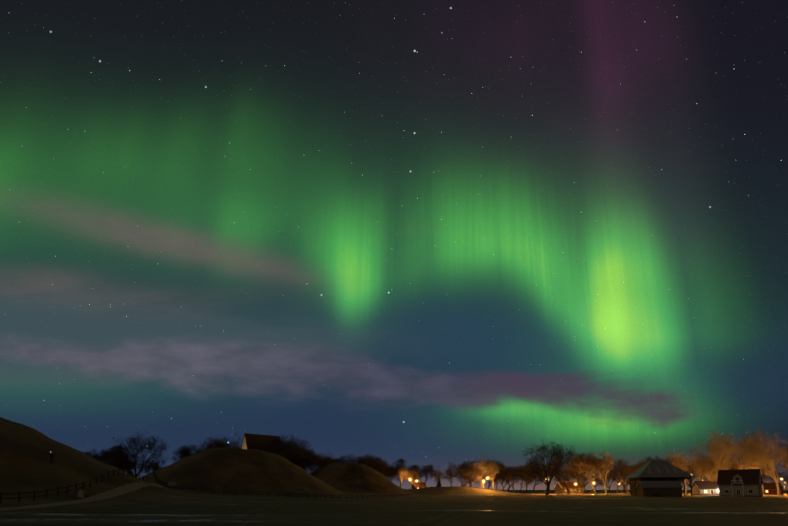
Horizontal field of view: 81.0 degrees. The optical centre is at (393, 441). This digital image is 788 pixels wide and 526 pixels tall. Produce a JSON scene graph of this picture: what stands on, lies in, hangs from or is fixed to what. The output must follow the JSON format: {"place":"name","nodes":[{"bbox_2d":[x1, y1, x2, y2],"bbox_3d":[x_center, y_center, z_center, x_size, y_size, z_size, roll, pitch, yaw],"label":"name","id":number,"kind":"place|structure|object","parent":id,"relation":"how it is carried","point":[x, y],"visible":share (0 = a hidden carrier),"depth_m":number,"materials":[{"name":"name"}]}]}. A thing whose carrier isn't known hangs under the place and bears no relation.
{"place":"outdoors","nodes":[
{"label":"outdoors","id":0,"kind":"place"},
{"bbox_2d":[49,452,53,463],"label":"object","id":1,"kind":"object","parent":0,"point":[50,456],"visible":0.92,"depth_m":68.67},
{"bbox_2d":[0,482,162,510],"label":"path gravel","id":2,"kind":"structure","parent":0,"point":[121,490],"depth_m":63.58,"materials":[{"name":"grey gravel"}]},
{"bbox_2d":[0,417,787,525],"bbox_3d":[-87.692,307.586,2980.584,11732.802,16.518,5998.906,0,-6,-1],"label":"ground","id":3,"kind":"structure","parent":0,"point":[25,464],"depth_m":67.38,"materials":[{"name":"plant"}]},
{"bbox_2d":[0,469,147,502],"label":"fence","id":4,"kind":"object","parent":3,"relation":"on","point":[57,489],"visible":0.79,"depth_m":60.51,"materials":[{"name":"brown wood"}]},
{"bbox_2d":[78,490,83,497],"bbox_3d":[-41.017,6.995,60.519,0.640,1.100,0.440,0,-6,-1],"label":"information sign","id":5,"kind":"object","parent":3,"relation":"on","point":[81,493],"visible":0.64,"depth_m":60.35,"materials":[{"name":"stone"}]},
{"bbox_2d":[87,449,133,471],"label":"oak tree","id":6,"kind":"object","parent":3,"relation":"on","point":[98,457],"visible":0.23,"depth_m":203.23,"materials":[{"name":"brown plant"}]},
{"bbox_2d":[103,445,145,469],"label":"elm tree","id":7,"kind":"object","parent":3,"relation":"on","point":[126,462],"visible":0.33,"depth_m":197.30,"materials":[{"name":"brown plant"}]},
{"bbox_2d":[97,430,170,476],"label":"oak tree","id":8,"kind":"object","parent":3,"relation":"on","point":[137,449],"visible":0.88,"depth_m":196.03,"materials":[{"name":"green plant"}]},
{"bbox_2d":[124,458,161,476],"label":"oak tree","id":9,"kind":"object","parent":3,"relation":"on","point":[149,466],"visible":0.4,"depth_m":228.54,"materials":[{"name":"brown plant"}]},
{"bbox_2d":[168,481,176,489],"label":"info sign","id":10,"kind":"object","parent":3,"relation":"on","point":[172,483],"visible":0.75,"depth_m":98.30,"materials":[{"name":"brown wood"}]},
{"bbox_2d":[170,445,201,461],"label":"elm tree","id":11,"kind":"object","parent":3,"relation":"on","point":[183,453],"visible":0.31,"depth_m":243.11,"materials":[{"name":"brown plant"}]},
{"bbox_2d":[192,432,240,452],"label":"oak tree","id":12,"kind":"object","parent":3,"relation":"on","point":[225,442],"visible":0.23,"depth_m":231.51,"materials":[{"name":"brown plant"}]},
{"bbox_2d":[241,433,304,469],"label":"church","id":13,"kind":"structure","parent":3,"relation":"on","point":[250,441],"depth_m":209.55,"materials":[{"name":"stone"}]},
{"bbox_2d":[258,433,315,466],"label":"oak tree","id":14,"kind":"object","parent":3,"relation":"on","point":[277,445],"visible":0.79,"depth_m":195.90,"materials":[{"name":"brown plant"}]},
{"bbox_2d":[153,467,442,498],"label":"fence","id":15,"kind":"object","parent":3,"relation":"on","point":[268,494],"visible":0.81,"depth_m":107.98,"materials":[{"name":"brown wood"}]},
{"bbox_2d":[291,450,322,471],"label":"elm tree","id":16,"kind":"object","parent":3,"relation":"on","point":[310,460],"visible":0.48,"depth_m":221.64,"materials":[{"name":"brown plant"}]},
{"bbox_2d":[304,449,335,472],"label":"oak tree","id":17,"kind":"object","parent":3,"relation":"on","point":[325,462],"visible":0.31,"depth_m":264.98,"materials":[{"name":"brown plant"}]},
{"bbox_2d":[337,453,380,470],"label":"oak tree","id":18,"kind":"object","parent":3,"relation":"on","point":[364,461],"visible":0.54,"depth_m":295.27,"materials":[{"name":"brown plant"}]},
{"bbox_2d":[369,456,387,473],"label":"elm tree","id":19,"kind":"object","parent":3,"relation":"on","point":[380,469],"visible":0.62,"depth_m":302.01,"materials":[{"name":"brown plant"}]},
{"bbox_2d":[381,465,398,480],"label":"elm tree","id":20,"kind":"object","parent":3,"relation":"on","point":[392,470],"visible":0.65,"depth_m":319.81,"materials":[{"name":"brown plant"}]},
{"bbox_2d":[394,464,406,486],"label":"birch tree","id":21,"kind":"object","parent":3,"relation":"on","point":[402,472],"visible":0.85,"depth_m":328.50,"materials":[{"name":"brown plant"}]},
{"bbox_2d":[391,458,416,486],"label":"elm tree","id":22,"kind":"object","parent":3,"relation":"on","point":[398,465],"visible":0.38,"depth_m":460.69,"materials":[{"name":"brown plant"}]},
{"bbox_2d":[401,470,422,488],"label":"oak tree","id":23,"kind":"object","parent":3,"relation":"on","point":[409,475],"visible":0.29,"depth_m":337.15,"materials":[{"name":"brown plant"}]},
{"bbox_2d":[412,482,426,488],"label":"house","id":24,"kind":"structure","parent":3,"relation":"on","point":[416,485],"depth_m":346.20,"materials":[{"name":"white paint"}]},
{"bbox_2d":[409,464,438,483],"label":"oak tree","id":25,"kind":"object","parent":3,"relation":"on","point":[427,469],"visible":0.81,"depth_m":406.88,"materials":[{"name":"brown plant"}]},
{"bbox_2d":[433,464,445,485],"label":"birch tree","id":26,"kind":"object","parent":3,"relation":"on","point":[438,474],"visible":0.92,"depth_m":384.34,"materials":[{"name":"brown plant"}]},
{"bbox_2d":[441,462,456,485],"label":"birch tree","id":27,"kind":"object","parent":3,"relation":"on","point":[451,478],"visible":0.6,"depth_m":401.57,"materials":[{"name":"brown plant"}]},
{"bbox_2d":[446,462,486,486],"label":"oak tree","id":28,"kind":"object","parent":3,"relation":"on","point":[469,469],"visible":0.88,"depth_m":291.23,"materials":[{"name":"brown plant"}]},
{"bbox_2d":[454,459,488,486],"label":"oak tree","id":29,"kind":"object","parent":3,"relation":"on","point":[467,463],"visible":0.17,"depth_m":421.24,"materials":[{"name":"brown plant"}]},
{"bbox_2d":[468,456,492,487],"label":"birch tree","id":30,"kind":"object","parent":3,"relation":"on","point":[485,467],"visible":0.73,"depth_m":298.62,"materials":[{"name":"brown plant"}]},
{"bbox_2d":[486,462,498,488],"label":"birch tree","id":31,"kind":"object","parent":3,"relation":"on","point":[491,475],"visible":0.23,"depth_m":300.38,"materials":[{"name":"brown plant"}]},
{"bbox_2d":[481,460,507,488],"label":"elm tree","id":32,"kind":"object","parent":3,"relation":"on","point":[498,464],"visible":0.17,"depth_m":424.03,"materials":[{"name":"brown plant"}]},
{"bbox_2d":[487,457,505,489],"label":"birch tree","id":33,"kind":"object","parent":3,"relation":"on","point":[496,467],"visible":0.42,"depth_m":386.68,"materials":[{"name":"brown plant"}]},
{"bbox_2d":[493,470,518,490],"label":"oak tree","id":34,"kind":"object","parent":3,"relation":"on","point":[500,480],"visible":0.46,"depth_m":338.63,"materials":[{"name":"brown plant"}]},
{"bbox_2d":[494,465,524,491],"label":"oak tree","id":35,"kind":"object","parent":3,"relation":"on","point":[509,467],"visible":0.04,"depth_m":469.99,"materials":[{"name":"brown plant"}]},
{"bbox_2d":[498,465,523,492],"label":"elm tree","id":36,"kind":"object","parent":3,"relation":"on","point":[510,472],"visible":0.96,"depth_m":326.38,"materials":[{"name":"brown plant"}]},
{"bbox_2d":[513,475,531,491],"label":"elm tree","id":37,"kind":"object","parent":3,"relation":"on","point":[522,477],"visible":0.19,"depth_m":443.02,"materials":[{"name":"brown plant"}]},
{"bbox_2d":[519,467,541,492],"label":"elm tree","id":38,"kind":"object","parent":3,"relation":"on","point":[529,479],"visible":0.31,"depth_m":324.27,"materials":[{"name":"brown plant"}]},
{"bbox_2d":[533,464,548,491],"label":"elm tree","id":39,"kind":"object","parent":3,"relation":"on","point":[538,480],"depth_m":487.61,"materials":[{"name":"brown plant"}]},
{"bbox_2d":[528,462,564,491],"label":"oak tree","id":40,"kind":"object","parent":3,"relation":"on","point":[541,469],"visible":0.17,"depth_m":439.20,"materials":[{"name":"brown plant"}]},
{"bbox_2d":[515,440,580,494],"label":"oak tree","id":41,"kind":"object","parent":3,"relation":"on","point":[528,471],"visible":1,"depth_m":216.10,"materials":[{"name":"brown plant"}]},
{"bbox_2d":[542,453,578,493],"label":"elm tree","id":42,"kind":"object","parent":3,"relation":"on","point":[558,477],"visible":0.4,"depth_m":241.01,"materials":[{"name":"brown plant"}]},
{"bbox_2d":[554,480,584,493],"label":"brown house","id":43,"kind":"structure","parent":3,"relation":"on","point":[572,486],"depth_m":289.56,"materials":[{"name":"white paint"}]},
{"bbox_2d":[573,472,589,483],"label":"elm tree","id":44,"kind":"object","parent":3,"relation":"on","point":[585,479],"visible":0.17,"depth_m":454.48,"materials":[{"name":"brown plant"}]},
{"bbox_2d":[564,452,609,493],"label":"elm tree","id":45,"kind":"object","parent":3,"relation":"on","point":[589,466],"visible":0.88,"depth_m":273.12,"materials":[{"name":"brown plant"}]},
{"bbox_2d":[561,463,616,487],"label":"oak tree","id":46,"kind":"object","parent":3,"relation":"on","point":[572,474],"visible":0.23,"depth_m":300.36,"materials":[{"name":"brown plant"}]},
{"bbox_2d":[589,472,597,491],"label":"birch tree","id":47,"kind":"object","parent":3,"relation":"on","point":[596,478],"visible":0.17,"depth_m":521.92,"materials":[{"name":"brown plant"}]},
{"bbox_2d":[592,449,614,493],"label":"birch tree","id":48,"kind":"object","parent":3,"relation":"on","point":[608,460],"visible":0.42,"depth_m":280.44,"materials":[{"name":"brown plant"}]},
{"bbox_2d":[595,473,618,491],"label":"oak tree","id":49,"kind":"object","parent":3,"relation":"on","point":[599,483],"visible":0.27,"depth_m":511.82,"materials":[{"name":"brown plant"}]},
{"bbox_2d":[607,465,629,491],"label":"oak tree","id":50,"kind":"object","parent":3,"relation":"on","point":[619,477],"visible":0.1,"depth_m":436.32,"materials":[{"name":"brown plant"}]},
{"bbox_2d":[603,464,636,492],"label":"oak tree","id":51,"kind":"object","parent":3,"relation":"on","point":[616,476],"visible":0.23,"depth_m":326.11,"materials":[{"name":"brown plant"}]},
{"bbox_2d":[609,458,635,492],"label":"elm tree","id":52,"kind":"object","parent":3,"relation":"on","point":[625,471],"visible":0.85,"depth_m":299.55,"materials":[{"name":"brown plant"}]},
{"bbox_2d":[632,461,648,470],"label":"elm tree","id":53,"kind":"object","parent":3,"relation":"on","point":[641,464],"visible":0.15,"depth_m":290.32,"materials":[{"name":"brown plant"}]},
{"bbox_2d":[636,456,659,469],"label":"elm tree","id":54,"kind":"object","parent":3,"relation":"on","point":[648,459],"visible":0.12,"depth_m":402.04,"materials":[{"name":"brown plant"}]},
{"bbox_2d":[627,460,693,496],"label":"pavilion","id":55,"kind":"structure","parent":3,"relation":"on","point":[655,478],"depth_m":163.40,"materials":[{"name":"brown wood"}]},
{"bbox_2d":[659,457,687,468],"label":"elm tree","id":56,"kind":"object","parent":3,"relation":"on","point":[667,460],"visible":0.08,"depth_m":258.55,"materials":[{"name":"brown plant"}]},
{"bbox_2d":[667,447,697,493],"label":"birch tree","id":57,"kind":"object","parent":3,"relation":"on","point":[677,460],"visible":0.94,"depth_m":242.50,"materials":[{"name":"brown plant"}]},
{"bbox_2d":[679,460,708,487],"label":"oak tree","id":58,"kind":"object","parent":3,"relation":"on","point":[689,466],"visible":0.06,"depth_m":421.31,"materials":[{"name":"brown plant"}]},
{"bbox_2d":[689,466,710,480],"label":"birch tree","id":59,"kind":"object","parent":3,"relation":"on","point":[698,473],"visible":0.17,"depth_m":395.72,"materials":[{"name":"brown plant"}]},
{"bbox_2d":[685,442,720,480],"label":"birch tree","id":60,"kind":"object","parent":3,"relation":"on","point":[706,462],"visible":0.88,"depth_m":253.00,"materials":[{"name":"brown plant"}]},
{"bbox_2d":[690,479,718,494],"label":"white cottage","id":61,"kind":"structure","parent":3,"relation":"on","point":[701,487],"depth_m":204.56,"materials":[{"name":"paint"}]},
{"bbox_2d":[694,457,737,480],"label":"elm tree","id":62,"kind":"object","parent":3,"relation":"on","point":[712,473],"visible":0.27,"depth_m":268.66,"materials":[{"name":"brown plant"}]},
{"bbox_2d":[699,429,740,475],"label":"birch tree","id":63,"kind":"object","parent":3,"relation":"on","point":[717,451],"visible":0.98,"depth_m":235.63,"materials":[{"name":"brown plant"}]},
{"bbox_2d":[712,439,738,469],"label":"birch tree","id":64,"kind":"object","parent":3,"relation":"on","point":[726,464],"visible":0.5,"depth_m":249.47,"materials":[{"name":"brown plant"}]},
{"bbox_2d":[716,467,763,496],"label":"white house","id":65,"kind":"structure","parent":3,"relation":"on","point":[735,482],"depth_m":171.11,"materials":[{"name":"paint"}]},
{"bbox_2d":[721,426,770,468],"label":"birch tree","id":66,"kind":"object","parent":3,"relation":"on","point":[747,458],"visible":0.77,"depth_m":231.31,"materials":[{"name":"brown plant"}]},
{"bbox_2d":[724,454,771,477],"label":"oak tree","id":67,"kind":"object","parent":3,"relation":"on","point":[743,466],"visible":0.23,"depth_m":258.62,"materials":[{"name":"brown plant"}]},
{"bbox_2d":[739,432,775,494],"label":"birch tree","id":68,"kind":"object","parent":3,"relation":"on","point":[759,465],"visible":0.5,"depth_m":228.74,"materials":[{"name":"brown plant"}]},
{"bbox_2d":[762,470,773,482],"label":"oak tree","id":69,"kind":"object","parent":3,"relation":"on","point":[767,479],"depth_m":495.59,"materials":[{"name":"brown plant"}]},
{"bbox_2d":[750,429,787,494],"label":"birch tree","id":70,"kind":"object","parent":3,"relation":"on","point":[769,459],"visible":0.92,"depth_m":219.98,"materials":[{"name":"brown plant"}]},
{"bbox_2d":[763,481,783,494],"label":"red cottage","id":71,"kind":"structure","parent":3,"relation":"on","point":[770,488],"depth_m":235.18,"materials":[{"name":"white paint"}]},
{"bbox_2d":[767,465,785,482],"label":"birch tree","id":72,"kind":"object","parent":3,"relation":"on","point":[780,475],"visible":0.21,"depth_m":489.43,"materials":[{"name":"brown plant"}]},
{"bbox_2d":[772,437,787,473],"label":"birch tree","id":73,"kind":"object","parent":3,"relation":"on","point":[783,459],"visible":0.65,"depth_m":235.46,"materials":[{"name":"brown plant"}]},
{"bbox_2d":[779,469,787,491],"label":"birch tree","id":74,"kind":"object","parent":3,"relation":"on","point":[782,477],"visible":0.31,"depth_m":515.71,"materials":[{"name":"brown plant"}]},
{"bbox_2d":[0,0,787,489],"label":"sky","id":75,"kind":"structure","parent":0,"point":[423,232],"materials":[{"name":"green"}]}
]}

